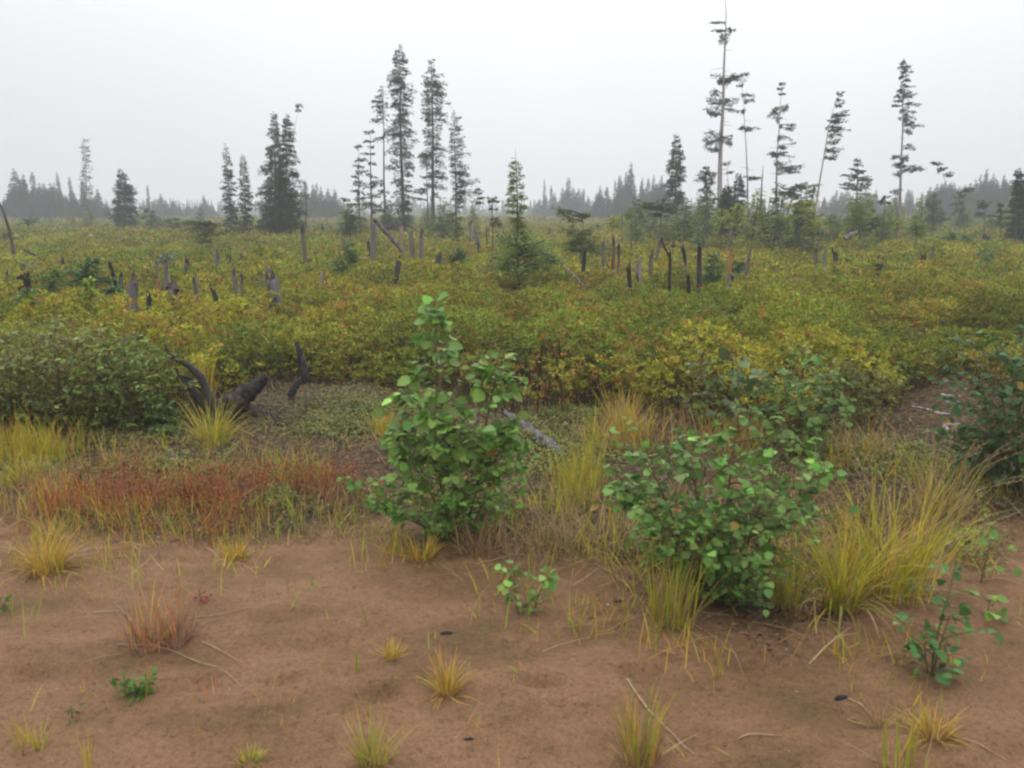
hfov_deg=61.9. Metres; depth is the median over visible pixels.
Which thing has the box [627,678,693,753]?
dry straw
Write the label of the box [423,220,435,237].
young spruce
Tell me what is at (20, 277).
tree stump
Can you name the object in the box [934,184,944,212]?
distant spruce
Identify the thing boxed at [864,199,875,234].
young spruce
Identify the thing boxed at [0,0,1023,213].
sky
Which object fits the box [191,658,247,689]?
dry straw
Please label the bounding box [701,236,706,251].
tree stump
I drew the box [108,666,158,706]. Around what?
herb
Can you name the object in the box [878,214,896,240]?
young spruce
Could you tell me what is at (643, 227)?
young spruce
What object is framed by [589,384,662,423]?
grass tuft
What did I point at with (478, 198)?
young fir
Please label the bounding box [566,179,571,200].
distant spruce
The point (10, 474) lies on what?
grass tuft
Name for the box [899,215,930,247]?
young spruce
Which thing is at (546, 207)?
distant spruce
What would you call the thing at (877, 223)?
young spruce
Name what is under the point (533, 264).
young fir
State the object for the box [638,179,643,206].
distant spruce
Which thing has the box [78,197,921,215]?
forest
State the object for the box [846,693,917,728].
grass tuft
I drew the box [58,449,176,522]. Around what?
red sorrel
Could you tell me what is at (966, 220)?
young spruce
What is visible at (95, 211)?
distant spruce
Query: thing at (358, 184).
spruce tree
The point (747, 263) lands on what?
tree stump
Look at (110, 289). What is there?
young spruce
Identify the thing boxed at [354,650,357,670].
grass tuft
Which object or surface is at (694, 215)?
young fir
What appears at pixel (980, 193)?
distant spruce
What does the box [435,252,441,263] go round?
tree stump
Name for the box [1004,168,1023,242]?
spruce tree
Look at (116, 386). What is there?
leafy shrub
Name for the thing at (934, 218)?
young spruce
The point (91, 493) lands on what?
red sorrel
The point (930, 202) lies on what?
distant spruce
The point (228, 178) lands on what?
spruce tree
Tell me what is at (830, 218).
young fir
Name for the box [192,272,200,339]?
tree stump
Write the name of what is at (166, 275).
tree stump
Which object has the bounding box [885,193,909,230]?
young spruce
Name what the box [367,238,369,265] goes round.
tree stump
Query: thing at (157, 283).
tree stump
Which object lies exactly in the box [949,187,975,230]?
young spruce
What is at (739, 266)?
young spruce
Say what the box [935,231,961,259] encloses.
young spruce
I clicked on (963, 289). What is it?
heath shrubs
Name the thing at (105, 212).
distant spruce
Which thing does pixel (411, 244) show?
tree stump
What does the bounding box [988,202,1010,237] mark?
young spruce
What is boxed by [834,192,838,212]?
distant spruce
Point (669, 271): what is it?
tree stump
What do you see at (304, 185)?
distant spruce
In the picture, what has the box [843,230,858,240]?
fallen log
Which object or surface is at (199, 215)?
young spruce
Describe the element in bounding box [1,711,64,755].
grass tuft
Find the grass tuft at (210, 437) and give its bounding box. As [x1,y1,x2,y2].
[160,390,258,449]
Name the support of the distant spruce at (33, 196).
on the ground at (136, 732)
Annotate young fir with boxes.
[0,232,16,240]
[15,218,42,227]
[156,217,187,230]
[329,198,369,240]
[445,211,468,244]
[468,186,485,242]
[521,250,564,271]
[551,205,601,263]
[605,215,620,238]
[612,213,629,243]
[623,206,637,249]
[634,212,648,234]
[639,197,677,239]
[669,211,689,231]
[687,213,705,238]
[691,226,704,247]
[709,208,734,249]
[719,201,749,246]
[751,213,768,242]
[763,214,789,251]
[782,200,825,252]
[822,213,842,234]
[839,205,867,240]
[858,217,885,250]
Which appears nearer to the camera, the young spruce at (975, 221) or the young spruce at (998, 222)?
the young spruce at (998, 222)
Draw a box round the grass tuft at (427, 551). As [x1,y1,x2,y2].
[392,528,456,568]
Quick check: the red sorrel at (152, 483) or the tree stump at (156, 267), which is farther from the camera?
the tree stump at (156, 267)
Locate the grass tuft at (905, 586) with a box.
[806,443,1011,626]
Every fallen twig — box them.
[240,429,270,443]
[266,409,314,438]
[314,431,341,443]
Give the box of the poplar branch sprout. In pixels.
[336,476,455,541]
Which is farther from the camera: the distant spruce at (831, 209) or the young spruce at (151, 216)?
the distant spruce at (831, 209)
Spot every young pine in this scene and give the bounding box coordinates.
[75,276,105,325]
[178,219,226,245]
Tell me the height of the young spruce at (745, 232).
2.604 m
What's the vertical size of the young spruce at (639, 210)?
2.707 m
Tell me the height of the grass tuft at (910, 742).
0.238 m
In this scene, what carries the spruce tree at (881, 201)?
on the ground at (136, 732)
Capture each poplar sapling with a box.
[372,291,539,539]
[668,350,747,428]
[705,348,781,443]
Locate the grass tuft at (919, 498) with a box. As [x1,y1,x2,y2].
[864,409,1023,523]
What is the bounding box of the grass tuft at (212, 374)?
[181,337,227,411]
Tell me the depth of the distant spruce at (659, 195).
120.11 m
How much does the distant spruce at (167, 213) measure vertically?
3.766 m
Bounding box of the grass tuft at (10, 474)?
[0,449,58,489]
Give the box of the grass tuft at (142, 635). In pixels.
[85,574,206,668]
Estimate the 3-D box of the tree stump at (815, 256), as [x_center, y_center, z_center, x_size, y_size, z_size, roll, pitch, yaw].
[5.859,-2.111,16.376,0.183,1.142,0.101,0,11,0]
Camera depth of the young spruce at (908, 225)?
41.28 m
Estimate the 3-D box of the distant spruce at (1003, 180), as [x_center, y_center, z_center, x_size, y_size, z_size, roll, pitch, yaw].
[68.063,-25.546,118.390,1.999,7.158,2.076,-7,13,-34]
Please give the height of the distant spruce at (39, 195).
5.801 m
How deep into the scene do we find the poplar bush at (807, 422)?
5.95 m
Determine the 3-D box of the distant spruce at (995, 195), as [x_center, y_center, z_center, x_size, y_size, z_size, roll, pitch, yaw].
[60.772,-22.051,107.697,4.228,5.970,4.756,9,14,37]
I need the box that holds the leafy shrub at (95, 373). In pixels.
[39,323,176,429]
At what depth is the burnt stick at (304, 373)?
7.52 m
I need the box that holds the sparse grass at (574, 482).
[0,368,1023,767]
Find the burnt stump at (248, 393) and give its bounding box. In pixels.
[163,339,280,425]
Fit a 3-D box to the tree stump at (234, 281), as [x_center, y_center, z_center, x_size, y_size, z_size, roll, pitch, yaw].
[-3.907,-1.201,12.187,0.152,0.992,0.095,0,11,0]
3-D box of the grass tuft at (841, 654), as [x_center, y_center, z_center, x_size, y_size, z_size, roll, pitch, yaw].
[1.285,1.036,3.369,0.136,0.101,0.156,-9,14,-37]
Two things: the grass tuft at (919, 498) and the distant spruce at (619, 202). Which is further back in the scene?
the distant spruce at (619, 202)
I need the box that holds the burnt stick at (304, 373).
[287,342,308,404]
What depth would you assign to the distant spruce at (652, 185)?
121.50 m
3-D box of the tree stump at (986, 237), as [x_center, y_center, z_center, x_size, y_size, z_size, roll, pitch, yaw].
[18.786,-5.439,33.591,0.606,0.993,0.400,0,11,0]
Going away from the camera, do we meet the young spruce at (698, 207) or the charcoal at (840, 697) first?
the charcoal at (840, 697)
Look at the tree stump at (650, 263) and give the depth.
15.39 m
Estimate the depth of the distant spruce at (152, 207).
156.21 m
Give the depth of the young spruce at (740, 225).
37.40 m
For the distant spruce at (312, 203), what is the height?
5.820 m
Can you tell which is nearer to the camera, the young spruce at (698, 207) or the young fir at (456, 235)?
the young fir at (456, 235)
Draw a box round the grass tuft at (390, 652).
[368,638,408,661]
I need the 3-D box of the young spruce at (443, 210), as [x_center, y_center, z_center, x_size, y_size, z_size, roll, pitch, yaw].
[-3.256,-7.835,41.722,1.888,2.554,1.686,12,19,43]
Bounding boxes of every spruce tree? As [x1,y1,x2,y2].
[77,138,95,219]
[107,168,142,228]
[219,143,242,237]
[236,154,255,233]
[253,111,304,245]
[261,114,309,236]
[347,144,369,232]
[359,129,386,228]
[369,86,395,226]
[383,43,418,231]
[412,154,434,228]
[417,59,450,229]
[448,110,480,221]
[662,134,687,222]
[694,166,719,228]
[702,0,749,206]
[715,186,736,247]
[731,173,751,234]
[736,83,763,226]
[766,82,804,216]
[774,182,808,240]
[814,91,850,214]
[838,158,873,203]
[876,195,893,239]
[889,59,924,232]
[931,162,956,232]
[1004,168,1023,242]
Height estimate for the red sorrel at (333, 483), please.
0.308 m
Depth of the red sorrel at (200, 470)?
5.08 m
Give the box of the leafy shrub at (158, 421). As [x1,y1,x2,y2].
[143,400,190,437]
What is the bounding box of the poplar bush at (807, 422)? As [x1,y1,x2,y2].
[752,342,856,458]
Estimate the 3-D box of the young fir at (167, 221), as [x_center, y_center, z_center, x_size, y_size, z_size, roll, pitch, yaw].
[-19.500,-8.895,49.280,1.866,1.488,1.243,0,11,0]
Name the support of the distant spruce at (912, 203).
on the ground at (136, 732)
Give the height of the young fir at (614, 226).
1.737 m
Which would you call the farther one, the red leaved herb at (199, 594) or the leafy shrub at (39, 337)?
the leafy shrub at (39, 337)
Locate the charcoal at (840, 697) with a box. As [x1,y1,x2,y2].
[834,694,847,700]
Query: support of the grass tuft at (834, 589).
on the ground at (136, 732)
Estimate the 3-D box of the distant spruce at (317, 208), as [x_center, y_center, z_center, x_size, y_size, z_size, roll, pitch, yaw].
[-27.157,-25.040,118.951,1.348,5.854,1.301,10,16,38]
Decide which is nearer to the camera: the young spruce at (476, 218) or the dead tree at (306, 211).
the dead tree at (306, 211)
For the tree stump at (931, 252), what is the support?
on the ground at (136, 732)
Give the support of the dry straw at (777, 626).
on the ground at (136, 732)
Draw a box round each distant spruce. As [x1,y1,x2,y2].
[0,188,17,216]
[0,199,14,218]
[4,168,39,216]
[13,188,46,219]
[20,175,29,199]
[29,172,35,201]
[31,186,37,212]
[34,183,47,213]
[36,188,65,219]
[40,183,47,209]
[43,182,65,219]
[55,172,63,218]
[62,198,69,216]
[65,190,84,219]
[68,177,73,203]
[79,185,90,215]
[84,198,100,218]
[91,188,104,215]
[97,204,111,219]
[146,185,151,210]
[148,201,156,215]
[155,194,165,214]
[159,201,180,215]
[162,201,174,217]
[174,205,184,216]
[181,204,194,215]
[191,205,202,215]
[199,196,208,215]
[205,204,219,216]
[296,189,309,218]
[302,181,309,199]
[307,185,321,219]
[314,185,320,216]
[318,188,329,217]
[322,188,334,217]
[327,190,343,218]
[332,199,347,216]
[531,200,549,216]
[540,196,550,217]
[541,179,546,215]
[546,193,558,216]
[549,187,554,213]
[553,189,583,217]
[563,187,584,211]
[564,194,587,214]
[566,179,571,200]
[580,190,585,212]
[583,196,590,213]
[590,193,603,217]
[597,186,602,216]
[599,188,612,218]
[602,194,625,218]
[612,180,616,214]
[615,177,623,214]
[617,186,637,216]
[622,161,637,207]
[636,187,649,211]
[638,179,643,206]
[645,179,650,193]
[646,183,669,218]
[649,175,654,212]
[659,189,670,212]
[668,191,689,219]
[816,197,830,216]
[822,195,843,217]
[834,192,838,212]
[837,191,850,217]
[838,190,852,212]
[861,191,872,203]
[868,191,881,217]
[901,189,911,217]
[902,199,918,215]
[923,189,937,219]
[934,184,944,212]
[942,182,962,218]
[943,182,959,216]
[950,185,969,215]
[960,184,994,219]
[963,182,976,218]
[966,178,990,213]
[975,174,981,196]
[979,185,1006,218]
[985,173,994,219]
[992,179,1011,217]
[993,180,1002,198]
[999,176,1006,190]
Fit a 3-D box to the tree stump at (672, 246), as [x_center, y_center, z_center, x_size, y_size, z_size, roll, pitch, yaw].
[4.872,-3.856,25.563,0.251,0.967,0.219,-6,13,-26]
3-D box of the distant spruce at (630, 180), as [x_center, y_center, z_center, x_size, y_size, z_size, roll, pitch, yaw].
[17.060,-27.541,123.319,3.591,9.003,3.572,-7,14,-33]
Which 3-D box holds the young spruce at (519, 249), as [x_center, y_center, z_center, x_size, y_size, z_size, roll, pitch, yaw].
[0.238,-2.747,15.270,1.574,2.829,1.590,-7,13,-31]
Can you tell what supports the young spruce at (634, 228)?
on the ground at (136, 732)
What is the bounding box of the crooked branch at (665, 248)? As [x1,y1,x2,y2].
[661,237,667,255]
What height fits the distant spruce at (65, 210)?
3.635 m
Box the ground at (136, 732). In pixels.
[0,242,1023,767]
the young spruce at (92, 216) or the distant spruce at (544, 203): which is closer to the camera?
the young spruce at (92, 216)
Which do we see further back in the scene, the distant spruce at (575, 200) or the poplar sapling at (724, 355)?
the distant spruce at (575, 200)
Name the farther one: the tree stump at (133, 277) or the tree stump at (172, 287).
the tree stump at (133, 277)
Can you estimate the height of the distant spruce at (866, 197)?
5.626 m
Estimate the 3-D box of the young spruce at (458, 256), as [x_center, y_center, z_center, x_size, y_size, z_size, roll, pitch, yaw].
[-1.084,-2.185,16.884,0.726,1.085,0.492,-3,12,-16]
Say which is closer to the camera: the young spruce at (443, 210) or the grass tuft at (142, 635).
the grass tuft at (142, 635)
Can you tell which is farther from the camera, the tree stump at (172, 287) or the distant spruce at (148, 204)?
the distant spruce at (148, 204)
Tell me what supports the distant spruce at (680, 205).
on the ground at (136, 732)
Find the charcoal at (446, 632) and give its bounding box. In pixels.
[440,631,452,634]
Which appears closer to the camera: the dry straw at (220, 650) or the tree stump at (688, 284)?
the dry straw at (220, 650)
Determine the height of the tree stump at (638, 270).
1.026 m
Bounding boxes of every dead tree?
[0,203,16,259]
[287,104,302,169]
[304,186,306,231]
[486,195,503,252]
[722,161,734,185]
[756,170,762,237]
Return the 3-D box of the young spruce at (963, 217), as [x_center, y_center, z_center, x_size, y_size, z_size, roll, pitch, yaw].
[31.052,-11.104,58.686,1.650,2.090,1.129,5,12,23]
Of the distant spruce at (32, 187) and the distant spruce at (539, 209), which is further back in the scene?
the distant spruce at (539, 209)
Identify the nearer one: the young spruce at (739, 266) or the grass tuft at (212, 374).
the grass tuft at (212, 374)
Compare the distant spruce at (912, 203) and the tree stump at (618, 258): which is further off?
the distant spruce at (912, 203)
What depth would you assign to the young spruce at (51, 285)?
11.84 m
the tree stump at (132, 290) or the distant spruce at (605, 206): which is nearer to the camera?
the tree stump at (132, 290)
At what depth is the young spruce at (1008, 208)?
44.83 m
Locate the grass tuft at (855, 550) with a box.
[803,479,956,594]
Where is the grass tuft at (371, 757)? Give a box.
[337,702,420,767]
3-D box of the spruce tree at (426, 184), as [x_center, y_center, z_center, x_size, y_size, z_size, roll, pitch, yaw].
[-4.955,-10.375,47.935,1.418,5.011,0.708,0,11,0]
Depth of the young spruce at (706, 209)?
33.47 m
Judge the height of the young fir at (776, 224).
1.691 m
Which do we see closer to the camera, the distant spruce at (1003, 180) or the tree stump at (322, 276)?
the tree stump at (322, 276)
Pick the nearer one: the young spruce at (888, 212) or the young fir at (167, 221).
the young spruce at (888, 212)
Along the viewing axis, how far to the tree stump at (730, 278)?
13.42 m
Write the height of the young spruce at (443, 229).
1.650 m
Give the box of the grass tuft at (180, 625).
[137,578,234,650]
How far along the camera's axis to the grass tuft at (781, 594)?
3.76 m
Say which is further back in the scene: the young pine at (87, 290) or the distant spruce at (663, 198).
the distant spruce at (663, 198)
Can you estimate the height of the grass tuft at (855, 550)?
0.599 m
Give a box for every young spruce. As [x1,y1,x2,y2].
[8,288,44,331]
[37,267,75,295]
[61,255,119,310]
[66,211,76,228]
[78,216,92,227]
[81,207,99,225]
[99,283,126,296]
[136,208,163,229]
[138,203,153,225]
[158,252,177,268]
[191,212,201,229]
[193,204,206,222]
[330,243,362,275]
[335,206,351,227]
[360,211,368,225]
[378,199,397,230]
[381,218,401,231]
[398,200,414,231]
[416,207,431,228]
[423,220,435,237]
[424,203,435,227]
[427,197,460,238]
[432,216,449,238]
[441,247,474,268]
[462,203,483,233]
[476,149,569,288]
[620,197,652,239]
[623,220,648,245]
[626,198,659,234]
[626,226,645,243]
[644,211,670,239]
[651,211,684,243]
[666,197,702,245]
[685,194,722,244]
[690,199,705,225]
[691,191,720,237]
[702,250,727,289]
[726,189,772,250]
[732,261,745,274]
[735,207,748,239]
[755,182,791,251]
[766,185,830,254]
[770,202,789,237]
[778,222,809,260]
[784,201,803,237]
[807,227,824,243]
[821,215,842,257]
[837,196,871,249]
[841,192,877,239]
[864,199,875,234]
[865,214,894,239]
[871,216,892,247]
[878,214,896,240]
[878,221,897,238]
[879,206,898,230]
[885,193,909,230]
[890,215,904,240]
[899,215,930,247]
[902,213,917,236]
[904,194,936,231]
[906,219,925,239]
[922,191,951,233]
[924,199,940,231]
[934,208,946,229]
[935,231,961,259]
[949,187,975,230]
[951,211,971,227]
[953,207,975,228]
[957,232,975,263]
[970,199,992,233]
[971,214,979,225]
[974,248,996,279]
[980,211,996,229]
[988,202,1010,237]
[990,204,1004,221]
[997,196,1023,231]
[1000,195,1023,241]
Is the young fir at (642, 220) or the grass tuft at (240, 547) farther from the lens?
the young fir at (642, 220)
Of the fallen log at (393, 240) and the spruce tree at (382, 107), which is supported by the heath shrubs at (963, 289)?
the fallen log at (393, 240)
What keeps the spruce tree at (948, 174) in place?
on the ground at (136, 732)
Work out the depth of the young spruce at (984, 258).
15.82 m
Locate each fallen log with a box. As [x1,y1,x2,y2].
[24,249,43,259]
[372,217,408,258]
[502,410,567,456]
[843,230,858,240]
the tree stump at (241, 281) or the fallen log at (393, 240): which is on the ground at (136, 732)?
the tree stump at (241, 281)
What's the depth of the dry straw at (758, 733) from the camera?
2.81 m
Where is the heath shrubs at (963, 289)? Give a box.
[0,213,1023,434]
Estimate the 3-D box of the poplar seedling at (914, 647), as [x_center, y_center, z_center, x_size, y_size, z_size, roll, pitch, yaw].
[1.575,0.898,3.171,0.360,0.457,0.305,-5,12,-24]
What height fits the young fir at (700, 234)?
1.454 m
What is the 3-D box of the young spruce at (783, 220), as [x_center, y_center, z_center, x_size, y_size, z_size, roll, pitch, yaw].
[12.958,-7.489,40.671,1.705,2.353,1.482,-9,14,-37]
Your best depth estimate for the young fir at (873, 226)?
26.55 m
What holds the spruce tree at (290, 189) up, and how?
on the ground at (136, 732)
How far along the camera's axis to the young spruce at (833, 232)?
30.26 m
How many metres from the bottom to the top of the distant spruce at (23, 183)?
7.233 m
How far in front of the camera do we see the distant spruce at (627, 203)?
121.34 m
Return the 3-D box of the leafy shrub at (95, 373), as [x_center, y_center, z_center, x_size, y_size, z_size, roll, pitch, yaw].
[-3.248,-0.024,6.700,1.060,0.888,1.152,0,11,0]
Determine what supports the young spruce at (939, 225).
on the ground at (136, 732)
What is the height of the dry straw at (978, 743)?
0.014 m
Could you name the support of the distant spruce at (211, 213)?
on the ground at (136, 732)
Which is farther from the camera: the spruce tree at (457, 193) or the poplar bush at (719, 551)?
the spruce tree at (457, 193)
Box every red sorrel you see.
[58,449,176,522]
[58,475,121,516]
[64,449,152,491]
[88,480,176,537]
[106,460,192,506]
[135,491,254,548]
[166,468,281,536]
[175,452,251,507]
[192,443,289,513]
[245,454,317,490]
[290,453,384,511]
[293,454,359,492]
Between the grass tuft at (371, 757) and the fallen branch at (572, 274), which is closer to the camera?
the grass tuft at (371, 757)
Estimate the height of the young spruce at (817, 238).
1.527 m
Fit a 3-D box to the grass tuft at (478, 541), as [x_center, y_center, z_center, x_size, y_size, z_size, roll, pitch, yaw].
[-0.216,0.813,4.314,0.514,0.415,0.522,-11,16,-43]
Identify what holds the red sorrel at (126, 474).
on the ground at (136, 732)
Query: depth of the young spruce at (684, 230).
30.69 m
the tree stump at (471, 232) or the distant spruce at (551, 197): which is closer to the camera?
the tree stump at (471, 232)
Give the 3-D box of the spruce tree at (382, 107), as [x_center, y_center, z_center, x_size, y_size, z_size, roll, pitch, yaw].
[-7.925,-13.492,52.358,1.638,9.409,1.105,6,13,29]
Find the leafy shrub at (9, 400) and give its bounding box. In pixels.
[0,323,66,421]
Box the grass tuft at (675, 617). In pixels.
[629,524,748,643]
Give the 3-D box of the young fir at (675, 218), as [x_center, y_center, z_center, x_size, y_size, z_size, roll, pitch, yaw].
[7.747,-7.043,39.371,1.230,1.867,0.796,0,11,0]
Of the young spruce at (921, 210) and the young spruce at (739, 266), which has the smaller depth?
the young spruce at (739, 266)
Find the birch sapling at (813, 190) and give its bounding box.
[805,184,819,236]
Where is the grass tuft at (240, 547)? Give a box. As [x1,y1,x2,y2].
[213,536,255,560]
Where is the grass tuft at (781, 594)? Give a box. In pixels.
[748,523,845,612]
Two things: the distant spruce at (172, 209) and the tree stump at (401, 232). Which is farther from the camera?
the distant spruce at (172, 209)
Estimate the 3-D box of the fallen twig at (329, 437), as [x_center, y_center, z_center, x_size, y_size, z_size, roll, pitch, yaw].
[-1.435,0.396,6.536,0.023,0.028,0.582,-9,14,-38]
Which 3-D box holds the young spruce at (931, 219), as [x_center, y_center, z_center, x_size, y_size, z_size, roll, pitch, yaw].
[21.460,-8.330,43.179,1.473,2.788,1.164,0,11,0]
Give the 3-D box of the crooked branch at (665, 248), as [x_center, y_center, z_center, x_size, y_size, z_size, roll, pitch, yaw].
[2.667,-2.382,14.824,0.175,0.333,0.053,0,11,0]
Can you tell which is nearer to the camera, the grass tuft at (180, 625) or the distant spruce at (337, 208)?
the grass tuft at (180, 625)
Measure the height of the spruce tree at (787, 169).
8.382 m
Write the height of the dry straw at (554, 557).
0.016 m
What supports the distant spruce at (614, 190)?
on the ground at (136, 732)
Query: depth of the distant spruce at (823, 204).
138.95 m
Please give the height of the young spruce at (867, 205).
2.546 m
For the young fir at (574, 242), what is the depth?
21.64 m
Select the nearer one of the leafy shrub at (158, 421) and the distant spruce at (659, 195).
the leafy shrub at (158, 421)
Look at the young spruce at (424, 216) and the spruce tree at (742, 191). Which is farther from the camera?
the young spruce at (424, 216)
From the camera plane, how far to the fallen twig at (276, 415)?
6.90 m
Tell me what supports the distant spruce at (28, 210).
on the ground at (136, 732)
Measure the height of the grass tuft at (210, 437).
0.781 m
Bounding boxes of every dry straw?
[117,643,199,663]
[187,607,248,618]
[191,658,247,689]
[202,642,241,661]
[507,553,596,565]
[543,637,590,651]
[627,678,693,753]
[739,733,781,738]
[755,622,803,635]
[954,736,1004,758]
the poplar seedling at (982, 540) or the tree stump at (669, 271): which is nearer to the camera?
the poplar seedling at (982, 540)
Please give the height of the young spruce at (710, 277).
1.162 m
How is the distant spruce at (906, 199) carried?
on the ground at (136, 732)
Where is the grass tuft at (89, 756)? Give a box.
[75,726,97,767]
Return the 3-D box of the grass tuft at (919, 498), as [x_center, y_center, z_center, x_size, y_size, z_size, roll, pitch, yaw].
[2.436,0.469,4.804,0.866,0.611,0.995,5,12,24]
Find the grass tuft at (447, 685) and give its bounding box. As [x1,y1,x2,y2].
[409,644,485,712]
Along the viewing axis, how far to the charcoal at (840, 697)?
3.05 m
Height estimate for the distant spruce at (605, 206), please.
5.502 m
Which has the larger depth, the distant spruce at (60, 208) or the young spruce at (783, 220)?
the distant spruce at (60, 208)
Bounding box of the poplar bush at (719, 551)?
[590,398,858,616]
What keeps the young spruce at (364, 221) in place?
on the ground at (136, 732)
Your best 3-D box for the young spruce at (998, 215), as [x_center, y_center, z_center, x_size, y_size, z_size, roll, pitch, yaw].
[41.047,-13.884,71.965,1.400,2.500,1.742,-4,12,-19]
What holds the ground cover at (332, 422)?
on the ground at (136, 732)
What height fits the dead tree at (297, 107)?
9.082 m
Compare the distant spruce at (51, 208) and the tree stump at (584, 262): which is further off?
the distant spruce at (51, 208)
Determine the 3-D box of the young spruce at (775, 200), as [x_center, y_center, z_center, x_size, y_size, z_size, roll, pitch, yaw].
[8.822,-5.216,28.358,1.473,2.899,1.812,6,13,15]
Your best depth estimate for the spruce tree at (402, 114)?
50.01 m
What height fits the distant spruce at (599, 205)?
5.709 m
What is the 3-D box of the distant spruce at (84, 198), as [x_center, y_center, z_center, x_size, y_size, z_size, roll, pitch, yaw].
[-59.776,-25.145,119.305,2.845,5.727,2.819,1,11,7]
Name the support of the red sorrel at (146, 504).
on the ground at (136, 732)
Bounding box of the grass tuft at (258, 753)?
[223,741,269,767]
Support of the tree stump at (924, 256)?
on the ground at (136, 732)
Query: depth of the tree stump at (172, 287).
10.70 m
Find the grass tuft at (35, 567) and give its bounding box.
[0,508,115,587]
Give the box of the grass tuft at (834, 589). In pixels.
[730,488,955,651]
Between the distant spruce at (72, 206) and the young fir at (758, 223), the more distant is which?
the distant spruce at (72, 206)
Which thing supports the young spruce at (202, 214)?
on the ground at (136, 732)
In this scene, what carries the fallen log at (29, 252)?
on the ground at (136, 732)
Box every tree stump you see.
[16,275,23,293]
[20,264,32,302]
[108,259,119,299]
[119,270,123,298]
[126,282,142,339]
[131,268,134,282]
[146,290,151,341]
[152,268,160,321]
[155,258,157,277]
[164,259,167,290]
[165,276,183,348]
[181,255,189,306]
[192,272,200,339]
[210,284,225,340]
[214,245,218,268]
[227,250,230,267]
[231,266,242,319]
[240,271,245,318]
[265,264,281,340]
[300,220,307,263]
[318,267,325,306]
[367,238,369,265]
[370,223,375,283]
[393,256,400,283]
[399,221,404,243]
[409,226,414,259]
[419,224,423,258]
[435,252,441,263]
[468,216,474,249]
[475,227,480,252]
[486,228,487,247]
[579,250,586,288]
[602,236,605,296]
[611,233,614,300]
[615,239,619,294]
[627,258,632,296]
[635,254,642,283]
[648,248,653,278]
[653,233,662,262]
[668,247,670,296]
[670,239,675,250]
[680,242,687,286]
[686,270,690,297]
[697,243,701,295]
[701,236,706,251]
[722,272,733,303]
[728,226,732,249]
[728,247,732,311]
[743,243,752,281]
[814,244,817,277]
[821,248,826,291]
[831,244,838,274]
[874,253,884,285]
[921,251,925,261]
[928,246,933,265]
[982,233,990,239]
[1020,231,1023,243]
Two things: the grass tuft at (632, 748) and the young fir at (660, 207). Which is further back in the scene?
the young fir at (660, 207)
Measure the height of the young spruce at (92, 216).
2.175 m
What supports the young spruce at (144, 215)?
on the ground at (136, 732)
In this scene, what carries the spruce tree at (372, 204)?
on the ground at (136, 732)
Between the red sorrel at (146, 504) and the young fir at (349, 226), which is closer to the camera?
the red sorrel at (146, 504)
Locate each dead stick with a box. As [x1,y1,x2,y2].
[912,406,949,414]
[943,423,972,436]
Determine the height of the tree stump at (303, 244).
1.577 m
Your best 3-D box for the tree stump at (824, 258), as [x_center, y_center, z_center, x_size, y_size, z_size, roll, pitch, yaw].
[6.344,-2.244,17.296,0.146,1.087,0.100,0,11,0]
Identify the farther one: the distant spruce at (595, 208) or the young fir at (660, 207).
the distant spruce at (595, 208)
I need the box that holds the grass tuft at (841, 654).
[816,633,849,657]
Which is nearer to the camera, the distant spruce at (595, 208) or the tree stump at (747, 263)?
the tree stump at (747, 263)
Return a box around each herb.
[0,595,14,613]
[64,702,85,723]
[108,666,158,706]
[190,585,211,600]
[275,509,306,535]
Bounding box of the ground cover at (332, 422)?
[0,374,1016,577]
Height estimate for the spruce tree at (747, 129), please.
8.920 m
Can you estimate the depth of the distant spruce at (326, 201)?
125.45 m
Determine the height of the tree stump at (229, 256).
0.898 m
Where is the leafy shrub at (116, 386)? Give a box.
[60,329,200,431]
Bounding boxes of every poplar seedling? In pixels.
[494,560,559,615]
[891,564,1002,685]
[954,530,1021,622]
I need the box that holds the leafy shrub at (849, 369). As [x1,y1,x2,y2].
[800,358,921,427]
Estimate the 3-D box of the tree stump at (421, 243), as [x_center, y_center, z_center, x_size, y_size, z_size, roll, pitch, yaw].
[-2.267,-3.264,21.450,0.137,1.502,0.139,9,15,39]
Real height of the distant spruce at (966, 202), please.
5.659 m
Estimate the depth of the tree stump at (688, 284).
12.99 m
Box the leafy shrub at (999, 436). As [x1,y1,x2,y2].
[921,324,1023,490]
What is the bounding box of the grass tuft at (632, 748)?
[581,674,700,767]
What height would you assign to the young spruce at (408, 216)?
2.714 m
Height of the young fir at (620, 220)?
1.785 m
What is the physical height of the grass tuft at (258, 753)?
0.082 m
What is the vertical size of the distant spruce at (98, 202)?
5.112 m
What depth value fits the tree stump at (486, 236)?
28.40 m
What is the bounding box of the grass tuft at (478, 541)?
[431,506,519,560]
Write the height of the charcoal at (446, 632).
0.019 m
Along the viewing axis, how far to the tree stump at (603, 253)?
17.27 m
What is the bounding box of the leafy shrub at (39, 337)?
[0,313,127,426]
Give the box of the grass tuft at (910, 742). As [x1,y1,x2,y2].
[835,701,936,767]
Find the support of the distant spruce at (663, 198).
on the ground at (136, 732)
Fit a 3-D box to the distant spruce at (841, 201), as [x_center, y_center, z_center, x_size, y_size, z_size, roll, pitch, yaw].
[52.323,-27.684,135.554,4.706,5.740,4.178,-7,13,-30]
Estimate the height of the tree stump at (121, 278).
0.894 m
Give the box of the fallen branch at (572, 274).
[564,266,585,289]
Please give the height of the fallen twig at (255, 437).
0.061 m
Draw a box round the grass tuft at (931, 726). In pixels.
[875,689,977,754]
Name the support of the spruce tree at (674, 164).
on the ground at (136, 732)
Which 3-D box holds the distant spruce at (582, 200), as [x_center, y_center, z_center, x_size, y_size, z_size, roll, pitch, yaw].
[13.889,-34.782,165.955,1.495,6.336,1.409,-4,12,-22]

